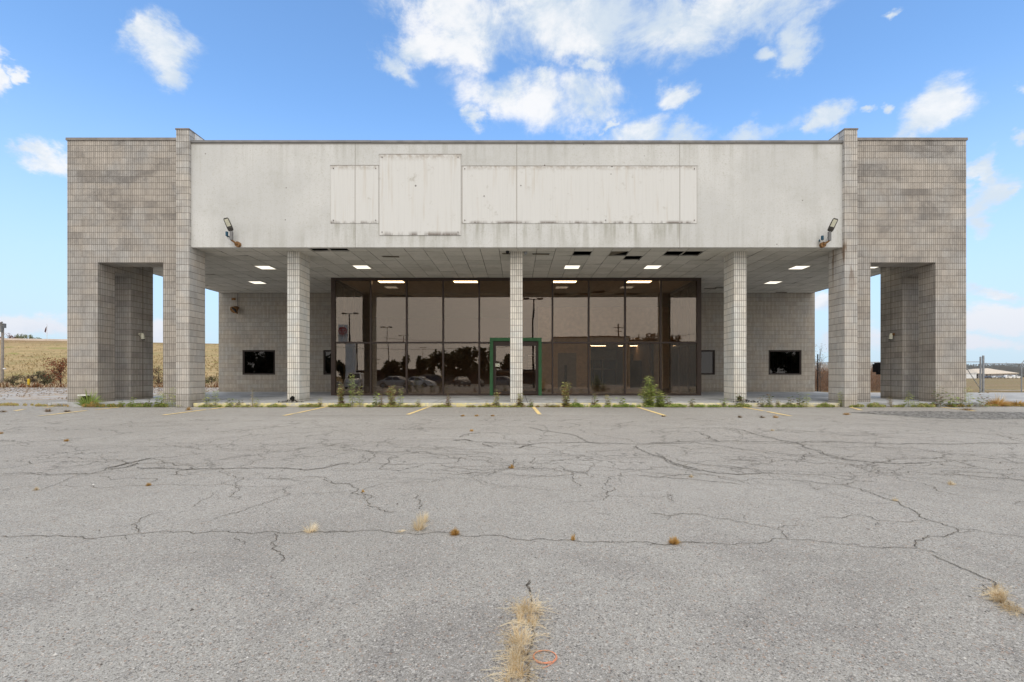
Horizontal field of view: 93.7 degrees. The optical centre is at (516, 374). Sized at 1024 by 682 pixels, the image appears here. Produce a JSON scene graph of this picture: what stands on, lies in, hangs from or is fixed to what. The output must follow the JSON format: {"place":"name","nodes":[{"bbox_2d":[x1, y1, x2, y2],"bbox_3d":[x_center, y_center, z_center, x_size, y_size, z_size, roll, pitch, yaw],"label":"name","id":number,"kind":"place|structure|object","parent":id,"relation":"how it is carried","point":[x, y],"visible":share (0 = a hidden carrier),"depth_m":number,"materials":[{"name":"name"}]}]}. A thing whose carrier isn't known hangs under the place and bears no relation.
{"place":"outdoors","nodes":[
{"label":"outdoors","id":0,"kind":"place"},
{"bbox_2d":[0,338,66,340],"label":"crest road","id":1,"kind":"structure","parent":0,"point":[35,339],"depth_m":75.10,"materials":[{"name":"grey asphalt"}]},
{"bbox_2d":[0,340,218,387],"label":"hill","id":2,"kind":"structure","parent":0,"point":[23,349],"depth_m":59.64,"materials":[{"name":"yellow plant"}]},
{"bbox_2d":[0,322,5,382],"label":"light pole","id":3,"kind":"object","parent":2,"relation":"on","point":[2,327],"visible":0.88,"depth_m":40.44,"materials":[{"name":"grey metal"}]},
{"bbox_2d":[1,373,28,385],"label":"bare bush","id":4,"kind":"object","parent":2,"relation":"on","point":[12,380],"visible":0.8,"depth_m":39.80,"materials":[{"name":"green plant"}]},
{"bbox_2d":[14,334,26,338],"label":"crest tree","id":5,"kind":"object","parent":2,"relation":"on","point":[19,336],"visible":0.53,"depth_m":83.87,"materials":[{"name":"green plant"}]},
{"bbox_2d":[21,374,42,383],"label":"bare bush","id":6,"kind":"object","parent":2,"relation":"on","point":[27,377],"visible":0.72,"depth_m":39.65,"materials":[{"name":"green plant"}]},
{"bbox_2d":[33,370,61,384],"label":"bare bush","id":7,"kind":"object","parent":2,"relation":"on","point":[45,381],"visible":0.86,"depth_m":39.54,"materials":[{"name":"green plant"}]},
{"bbox_2d":[40,357,66,383],"bbox_3d":[-37.847,-0.178,39.532,2.163,2.599,2.073,0,0,0],"label":"autumn bush","id":8,"kind":"object","parent":2,"relation":"on","point":[60,370],"visible":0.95,"depth_m":39.45,"materials":[{"name":"brown plant"}]},
{"bbox_2d":[0,381,218,387],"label":"weeds","id":9,"kind":"object","parent":2,"relation":"on","point":[215,384],"visible":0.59,"depth_m":38.15,"materials":[{"name":"plant"}]},
{"bbox_2d":[205,376,218,384],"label":"bare bush","id":10,"kind":"object","parent":2,"relation":"on","point":[207,381],"visible":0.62,"depth_m":40.15,"materials":[{"name":"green plant"}]},
{"bbox_2d":[0,388,218,399],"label":"pavement","id":11,"kind":"structure","parent":0,"point":[53,395],"depth_m":24.67,"materials":[{"name":"grey concrete"}]},
{"bbox_2d":[0,392,1023,681],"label":"parking lot","id":12,"kind":"structure","parent":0,"point":[328,598],"depth_m":3.42,"materials":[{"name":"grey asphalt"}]},
{"bbox_2d":[74,390,103,405],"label":"grass tuft","id":13,"kind":"object","parent":12,"relation":"on","point":[88,401],"visible":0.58,"depth_m":15.26,"materials":[{"name":"green plant"}]},
{"bbox_2d":[166,387,175,406],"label":"weed","id":14,"kind":"object","parent":12,"relation":"on","point":[172,396],"visible":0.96,"depth_m":15.15,"materials":[{"name":"green plant"}]},
{"bbox_2d":[302,522,320,532],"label":"grass tuft","id":15,"kind":"object","parent":12,"relation":"on","point":[313,529],"visible":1,"depth_m":3.69,"materials":[{"name":"plant"}]},
{"bbox_2d":[337,384,345,404],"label":"weed","id":16,"kind":"object","parent":12,"relation":"on","point":[340,397],"visible":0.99,"depth_m":15.15,"materials":[{"name":"green plant"}]},
{"bbox_2d":[348,374,356,406],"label":"weed","id":17,"kind":"object","parent":12,"relation":"on","point":[351,391],"visible":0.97,"depth_m":15.17,"materials":[{"name":"green plant"}]},
{"bbox_2d":[355,386,364,404],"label":"weed","id":18,"kind":"object","parent":12,"relation":"on","point":[358,396],"visible":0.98,"depth_m":15.12,"materials":[{"name":"green plant"}]},
{"bbox_2d":[373,392,380,406],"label":"weed","id":19,"kind":"object","parent":12,"relation":"on","point":[376,403],"visible":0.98,"depth_m":15.16,"materials":[{"name":"green plant"}]},
{"bbox_2d":[378,393,384,406],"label":"weed","id":20,"kind":"object","parent":12,"relation":"on","point":[381,399],"visible":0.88,"depth_m":15.15,"materials":[{"name":"green plant"}]},
{"bbox_2d":[386,385,396,405],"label":"weed","id":21,"kind":"object","parent":12,"relation":"on","point":[392,400],"visible":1,"depth_m":15.15,"materials":[{"name":"green plant"}]},
{"bbox_2d":[395,388,403,406],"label":"weed","id":22,"kind":"object","parent":12,"relation":"on","point":[400,397],"visible":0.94,"depth_m":15.15,"materials":[{"name":"green plant"}]},
{"bbox_2d":[410,515,428,530],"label":"grass tuft","id":23,"kind":"object","parent":12,"relation":"on","point":[418,527],"visible":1,"depth_m":3.73,"materials":[{"name":"plant"}]},
{"bbox_2d":[417,509,429,522],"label":"grass tuft","id":24,"kind":"object","parent":12,"relation":"on","point":[426,516],"visible":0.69,"depth_m":3.92,"materials":[{"name":"plant"}]},
{"bbox_2d":[450,528,459,535],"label":"grass tuft","id":25,"kind":"object","parent":12,"relation":"on","point":[454,531],"visible":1,"depth_m":3.61,"materials":[{"name":"beige plant"}]},
{"bbox_2d":[0,387,985,415],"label":"leaf litter","id":26,"kind":"object","parent":12,"relation":"on","point":[27,390],"visible":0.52,"depth_m":29.10,"materials":[{"name":"brown plant"}]},
{"bbox_2d":[14,406,972,415],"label":"road markings","id":27,"kind":"object","parent":12,"relation":"on","point":[536,410],"visible":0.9,"depth_m":13.89,"materials":[{"name":"paint"}]},
{"bbox_2d":[493,391,499,404],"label":"weed","id":28,"kind":"object","parent":12,"relation":"on","point":[497,396],"visible":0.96,"depth_m":15.15,"materials":[{"name":"plant"}]},
{"bbox_2d":[0,401,1023,406],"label":"kerb weeds","id":29,"kind":"object","parent":12,"relation":"on","point":[574,404],"visible":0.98,"depth_m":15.04,"materials":[{"name":"green plant"}]},
{"bbox_2d":[2,420,1023,680],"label":"asphalt cracks","id":30,"kind":"object","parent":12,"relation":"on","point":[554,476],"visible":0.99,"depth_m":6.02,"materials":[{"name":"grey asphalt"}]},
{"bbox_2d":[193,403,839,406],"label":"yellow kerb","id":31,"kind":"structure","parent":12,"relation":"on","point":[461,404],"depth_m":15.20,"materials":[{"name":"paint"}]},
{"bbox_2d":[485,663,547,681],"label":"dry grass clump","id":32,"kind":"object","parent":12,"relation":"on","point":[504,678],"visible":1,"depth_m":1.87,"materials":[{"name":"plant"}]},
{"bbox_2d":[487,618,551,648],"bbox_3d":[-0.004,1.166,2.184,0.365,0.126,0.260,0,0,0],"label":"dry grass clump","id":33,"kind":"object","parent":12,"relation":"on","point":[515,632],"visible":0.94,"depth_m":2.20,"materials":[{"name":"plant"}]},
{"bbox_2d":[492,635,550,665],"bbox_3d":[0.003,1.176,2.085,0.306,0.119,0.202,0,0,0],"label":"dry grass clump","id":34,"kind":"object","parent":12,"relation":"on","point":[515,649],"visible":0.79,"depth_m":2.08,"materials":[{"name":"plant"}]},
{"bbox_2d":[517,392,525,406],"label":"weed","id":35,"kind":"object","parent":12,"relation":"on","point":[519,401],"visible":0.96,"depth_m":15.13,"materials":[{"name":"green plant"}]},
{"bbox_2d":[480,647,567,681],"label":"dry grass clump","id":36,"kind":"object","parent":12,"relation":"on","point":[517,666],"visible":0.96,"depth_m":1.96,"materials":[{"name":"plant"}]},
{"bbox_2d":[500,599,552,628],"bbox_3d":[0.058,1.167,2.348,0.312,0.125,0.216,0,0,27],"label":"dry grass clump","id":37,"kind":"object","parent":12,"relation":"on","point":[521,614],"visible":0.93,"depth_m":2.37,"materials":[{"name":"plant"}]},
{"bbox_2d":[501,589,570,617],"bbox_3d":[0.070,1.176,2.478,0.418,0.118,0.232,0,0,13],"label":"dry grass clump","id":38,"kind":"object","parent":12,"relation":"on","point":[539,603],"visible":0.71,"depth_m":2.49,"materials":[{"name":"plant"}]},
{"bbox_2d":[533,650,556,667],"bbox_3d":[0.125,1.226,2.084,0.106,0.007,0.114,0,0,-31],"label":"cord loop","id":39,"kind":"object","parent":12,"relation":"on","point":[554,660],"visible":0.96,"depth_m":2.05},
{"bbox_2d":[561,382,570,405],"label":"weed","id":40,"kind":"object","parent":12,"relation":"on","point":[567,398],"visible":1,"depth_m":15.14,"materials":[{"name":"green plant"}]},
{"bbox_2d":[591,394,598,404],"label":"weed","id":41,"kind":"object","parent":12,"relation":"on","point":[594,402],"visible":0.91,"depth_m":15.17,"materials":[{"name":"green plant"}]},
{"bbox_2d":[638,376,657,406],"bbox_3d":[4.155,0.530,15.150,0.721,1.052,0.680,0,0,21],"label":"weed","id":42,"kind":"object","parent":12,"relation":"on","point":[650,401],"visible":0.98,"depth_m":15.12,"materials":[{"name":"green plant"}]},
{"bbox_2d":[654,389,665,406],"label":"weed","id":43,"kind":"object","parent":12,"relation":"on","point":[659,402],"visible":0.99,"depth_m":15.14,"materials":[{"name":"green plant"}]},
{"bbox_2d":[668,536,680,544],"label":"grass tuft","id":44,"kind":"object","parent":12,"relation":"on","point":[674,541],"visible":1,"depth_m":3.43,"materials":[{"name":"beige plant"}]},
{"bbox_2d":[734,393,745,404],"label":"weed","id":45,"kind":"object","parent":12,"relation":"on","point":[739,399],"visible":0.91,"depth_m":15.16,"materials":[{"name":"green plant"}]},
{"bbox_2d":[766,393,773,404],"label":"weed","id":46,"kind":"object","parent":12,"relation":"on","point":[769,399],"visible":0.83,"depth_m":15.18,"materials":[{"name":"green plant"}]},
{"bbox_2d":[802,393,811,405],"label":"weed","id":47,"kind":"object","parent":12,"relation":"on","point":[806,401],"visible":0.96,"depth_m":15.15,"materials":[{"name":"green plant"}]},
{"bbox_2d":[902,390,913,406],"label":"weed","id":48,"kind":"object","parent":12,"relation":"on","point":[908,399],"visible":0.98,"depth_m":15.16,"materials":[{"name":"plant"}]},
{"bbox_2d":[850,411,1023,418],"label":"crumbled patch","id":49,"kind":"object","parent":12,"relation":"on","point":[971,415],"visible":1,"depth_m":12.76,"materials":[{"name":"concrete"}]},
{"bbox_2d":[931,385,947,406],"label":"weed","id":50,"kind":"object","parent":12,"relation":"on","point":[940,402],"visible":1,"depth_m":15.18,"materials":[{"name":"green plant"}]},
{"bbox_2d":[946,392,959,405],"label":"weed","id":51,"kind":"object","parent":12,"relation":"on","point":[949,402],"visible":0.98,"depth_m":15.18,"materials":[{"name":"green plant"}]},
{"bbox_2d":[957,396,966,405],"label":"weed","id":52,"kind":"object","parent":12,"relation":"on","point":[960,400],"visible":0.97,"depth_m":15.19,"materials":[{"name":"green plant"}]},
{"bbox_2d":[962,388,974,405],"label":"weed","id":53,"kind":"object","parent":12,"relation":"on","point":[968,400],"visible":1,"depth_m":15.16,"materials":[{"name":"green plant"}]},
{"bbox_2d":[974,392,988,406],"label":"weed","id":54,"kind":"object","parent":12,"relation":"on","point":[983,404],"visible":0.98,"depth_m":15.17,"materials":[{"name":"plant"}]},
{"bbox_2d":[974,579,1012,597],"bbox_3d":[2.651,1.179,2.663,0.253,0.094,0.148,0,0,0],"label":"dry grass clump","id":55,"kind":"object","parent":12,"relation":"on","point":[993,589],"visible":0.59,"depth_m":2.66,"materials":[{"name":"plant"}]},
{"bbox_2d":[982,396,1013,405],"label":"grass tuft","id":56,"kind":"object","parent":12,"relation":"on","point":[999,402],"visible":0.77,"depth_m":15.54,"materials":[{"name":"brown plant"}]},
{"bbox_2d":[983,584,1016,604],"bbox_3d":[2.589,1.172,2.575,0.158,0.115,0.144,0,0,0],"label":"dry grass clump","id":57,"kind":"object","parent":12,"relation":"on","point":[1000,597],"visible":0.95,"depth_m":2.57,"materials":[{"name":"plant"}]},
{"bbox_2d":[994,601,1023,617],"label":"dry grass clump","id":58,"kind":"object","parent":12,"relation":"on","point":[1007,607],"visible":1,"depth_m":2.48,"materials":[{"name":"plant"}]},
{"bbox_2d":[1007,400,1022,405],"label":"grass tuft","id":59,"kind":"object","parent":12,"relation":"on","point":[1016,403],"visible":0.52,"depth_m":15.57,"materials":[{"name":"brown plant"}]},
{"bbox_2d":[0,0,1023,366],"label":"sky","id":60,"kind":"structure","parent":0,"point":[215,69],"materials":[{"name":"blue"}]},
{"bbox_2d":[48,391,984,406],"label":"concrete walk","id":61,"kind":"structure","parent":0,"point":[328,397],"depth_m":17.20,"materials":[{"name":"grey concrete"}]},
{"bbox_2d":[65,128,967,406],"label":"commercial building","id":62,"kind":"structure","parent":61,"relation":"on","point":[721,232],"depth_m":15.74,"materials":[{"name":"concrete"}]},
{"bbox_2d":[139,333,144,339],"bbox_3d":[-13.642,-1.393,17.443,0.176,0.255,0.206,0,0,0],"label":"portal lamp","id":63,"kind":"object","parent":62,"relation":"attached to","point":[142,335],"visible":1,"depth_m":17.44,"materials":[{"name":"white plastic"}]},
{"bbox_2d":[223,217,240,246],"bbox_3d":[-8.857,-4.436,14.971,0.466,0.838,0.324,0,0,-23],"label":"floodlight","id":64,"kind":"object","parent":62,"relation":"attached to","point":[228,224],"visible":1,"depth_m":14.90,"materials":[{"name":"metal"}]},
{"bbox_2d":[230,293,238,313],"bbox_3d":[-13.766,-3.500,23.489,0.344,1.041,0.410,0,0,32],"label":"wall lamp","id":65,"kind":"object","parent":62,"relation":"attached to","point":[233,309],"visible":1,"depth_m":23.45,"materials":[{"name":"metal"}]},
{"bbox_2d":[247,281,267,283],"bbox_3d":[-11.323,-4.029,20.964,0.600,0.014,0.600,0,0,0],"label":"ceiling light","id":66,"kind":"object","parent":62,"relation":"attached to","point":[257,282],"visible":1,"depth_m":20.96,"materials":[{"name":"white plastic"}]},
{"bbox_2d":[243,350,274,374],"bbox_3d":[-12.735,-0.610,23.775,1.610,1.216,0.110,0,0,0],"label":"window","id":67,"kind":"structure","parent":62,"relation":"in","point":[255,362],"depth_m":23.77,"materials":[{"name":"black glass"}]},
{"bbox_2d":[255,266,275,268],"bbox_3d":[-9.442,-4.029,18.039,0.600,0.014,0.600,0,0,0],"label":"ceiling light","id":68,"kind":"object","parent":62,"relation":"attached to","point":[265,267],"visible":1,"depth_m":18.03,"materials":[{"name":"white plastic"}]},
{"bbox_2d":[323,350,330,374],"bbox_3d":[-8.750,-0.610,23.775,1.600,1.216,0.110,0,0,0],"label":"window","id":69,"kind":"structure","parent":62,"relation":"in","point":[326,353],"depth_m":23.77,"materials":[{"name":"black glass"}]},
{"bbox_2d":[351,265,371,268],"bbox_3d":[-5.789,-4.029,17.956,0.600,0.014,0.600,0,0,0],"label":"ceiling light","id":70,"kind":"object","parent":62,"relation":"attached to","point":[361,266],"visible":1,"depth_m":17.89,"materials":[{"name":"white plastic"}]},
{"bbox_2d":[378,281,404,282],"bbox_3d":[-5.384,-4.011,20.590,1.110,0.051,0.460,0,0,0],"label":"ceiling light","id":71,"kind":"object","parent":62,"relation":"attached to","point":[391,281],"visible":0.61,"depth_m":20.61,"materials":[{"name":"white plastic"}]},
{"bbox_2d":[453,281,477,282],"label":"ceiling light","id":72,"kind":"object","parent":62,"relation":"attached to","point":[465,281],"visible":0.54,"depth_m":20.56,"materials":[{"name":"white plastic"}]},
{"bbox_2d":[495,344,509,393],"bbox_3d":[-0.485,-0.225,20.040,0.880,2.090,0.060,0,0,0],"label":"entrance door","id":73,"kind":"structure","parent":62,"relation":"in","point":[501,392],"depth_m":20.01,"materials":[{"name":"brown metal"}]},
{"bbox_2d":[523,344,536,393],"bbox_3d":[0.405,-0.225,20.040,0.880,2.090,0.060,0,0,0],"label":"entrance door","id":74,"kind":"structure","parent":62,"relation":"in","point":[524,392],"depth_m":20.01,"materials":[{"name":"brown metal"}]},
{"bbox_2d":[553,281,576,282],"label":"ceiling light","id":75,"kind":"object","parent":62,"relation":"attached to","point":[564,281],"visible":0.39,"depth_m":20.56,"materials":[{"name":"white plastic"}]},
{"bbox_2d":[558,353,575,387],"bbox_3d":[3.000,-0.240,28.660,1.100,2.120,0.080,0,0,0],"label":"interior door","id":76,"kind":"structure","parent":62,"relation":"in","point":[566,361],"depth_m":28.65,"materials":[{"name":"brown wood"}]},
{"bbox_2d":[563,265,580,268],"bbox_3d":[2.067,-4.029,17.956,0.600,0.014,0.600,0,0,0],"label":"ceiling light","id":77,"kind":"object","parent":62,"relation":"attached to","point":[571,266],"visible":1,"depth_m":17.93,"materials":[{"name":"white plastic"}]},
{"bbox_2d":[626,281,651,282],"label":"ceiling light","id":78,"kind":"object","parent":62,"relation":"attached to","point":[638,281],"visible":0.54,"depth_m":20.59,"materials":[{"name":"white plastic"}]},
{"bbox_2d":[643,265,662,268],"bbox_3d":[5.078,-4.029,17.956,0.600,0.014,0.600,0,0,0],"label":"ceiling light","id":79,"kind":"object","parent":62,"relation":"attached to","point":[652,266],"visible":1,"depth_m":17.86,"materials":[{"name":"white plastic"}]},
{"bbox_2d":[701,350,714,374],"bbox_3d":[8.985,-0.610,23.775,1.610,1.216,0.110,0,0,0],"label":"window","id":80,"kind":"structure","parent":62,"relation":"in","point":[707,356],"depth_m":23.77,"materials":[{"name":"grey glass"}]},
{"bbox_2d":[763,281,782,283],"bbox_3d":[11.192,-4.029,20.964,0.600,0.014,0.600,0,0,0],"label":"ceiling light","id":81,"kind":"object","parent":62,"relation":"attached to","point":[772,282],"visible":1,"depth_m":20.96,"materials":[{"name":"white plastic"}]},
{"bbox_2d":[768,350,800,374],"bbox_3d":[13.245,-0.610,23.775,1.630,1.216,0.110,0,0,0],"label":"window","id":82,"kind":"structure","parent":62,"relation":"in","point":[780,362],"depth_m":23.77,"materials":[{"name":"black glass"}]},
{"bbox_2d":[788,266,809,268],"bbox_3d":[10.607,-4.029,18.039,0.600,0.014,0.600,0,0,0],"label":"ceiling light","id":83,"kind":"object","parent":62,"relation":"attached to","point":[798,267],"visible":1,"depth_m":18.03,"materials":[{"name":"white plastic"}]},
{"bbox_2d":[819,218,837,247],"bbox_3d":[9.718,-4.420,14.973,0.514,0.838,0.268,0,0,37],"label":"floodlight","id":84,"kind":"object","parent":62,"relation":"attached to","point":[832,225],"visible":1,"depth_m":14.91,"materials":[{"name":"metal"}]},
{"bbox_2d":[872,363,879,374],"bbox_3d":[13.824,-0.234,18.280,0.345,0.449,0.280,0,0,0],"label":"black box","id":85,"kind":"object","parent":62,"relation":"attached to","point":[876,367],"visible":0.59,"depth_m":18.27,"materials":[{"name":"plastic"}]},
{"bbox_2d":[889,333,894,339],"bbox_3d":[13.642,-1.393,17.443,0.176,0.255,0.206,0,0,0],"label":"portal lamp","id":86,"kind":"object","parent":62,"relation":"attached to","point":[891,335],"visible":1,"depth_m":17.43,"materials":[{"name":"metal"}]},
{"bbox_2d":[815,378,1023,391],"bbox_3d":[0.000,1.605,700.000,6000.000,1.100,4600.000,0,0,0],"label":"ground","id":87,"kind":"structure","parent":0,"point":[995,382],"depth_m":47.92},
{"bbox_2d":[52,359,66,382],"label":"autumn bush","id":88,"kind":"object","parent":87,"relation":"on","point":[58,368],"visible":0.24,"depth_m":39.56,"materials":[{"name":"brown plant"}]},
{"bbox_2d":[153,364,162,385],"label":"bare bush","id":89,"kind":"object","parent":87,"relation":"on","point":[156,381],"visible":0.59,"depth_m":39.90,"materials":[{"name":"brown plant"}]},
{"bbox_2d":[815,344,827,391],"bbox_3d":[18.727,-0.452,29.634,1.170,3.145,1.014,0,0,-17],"label":"bare sapling","id":90,"kind":"object","parent":87,"relation":"on","point":[819,366],"visible":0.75,"depth_m":29.58,"materials":[{"name":"brown plant"}]},
{"bbox_2d":[815,361,879,391],"bbox_3d":[20.398,0.115,31.750,8.496,2.010,3.565,0,0,0],"label":"reed bed","id":91,"kind":"object","parent":87,"relation":"on","point":[874,381],"visible":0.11,"depth_m":30.38,"materials":[{"name":"brown plant"}]},
{"bbox_2d":[815,354,1023,391],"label":"chain link fence","id":92,"kind":"object","parent":87,"relation":"on","point":[981,376],"visible":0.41,"depth_m":28.79,"materials":[{"name":"grey metal"}]},
{"bbox_2d":[820,363,1023,375],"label":"woods","id":93,"kind":"object","parent":87,"relation":"on","point":[1000,367],"visible":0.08,"depth_m":403.81,"materials":[{"name":"green plant"}]},
{"bbox_2d":[966,373,977,377],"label":"white shed","id":94,"kind":"structure","parent":87,"relation":"on","point":[970,376],"depth_m":280.00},
{"bbox_2d":[966,368,1016,377],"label":"hangar","id":95,"kind":"structure","parent":87,"relation":"on","point":[992,374],"depth_m":281.87,"materials":[{"name":"metal"}]},
{"bbox_2d":[870,393,1023,402],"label":"side pavement","id":96,"kind":"structure","parent":0,"point":[1011,397],"depth_m":22.40,"materials":[{"name":"grey concrete"}]}
]}

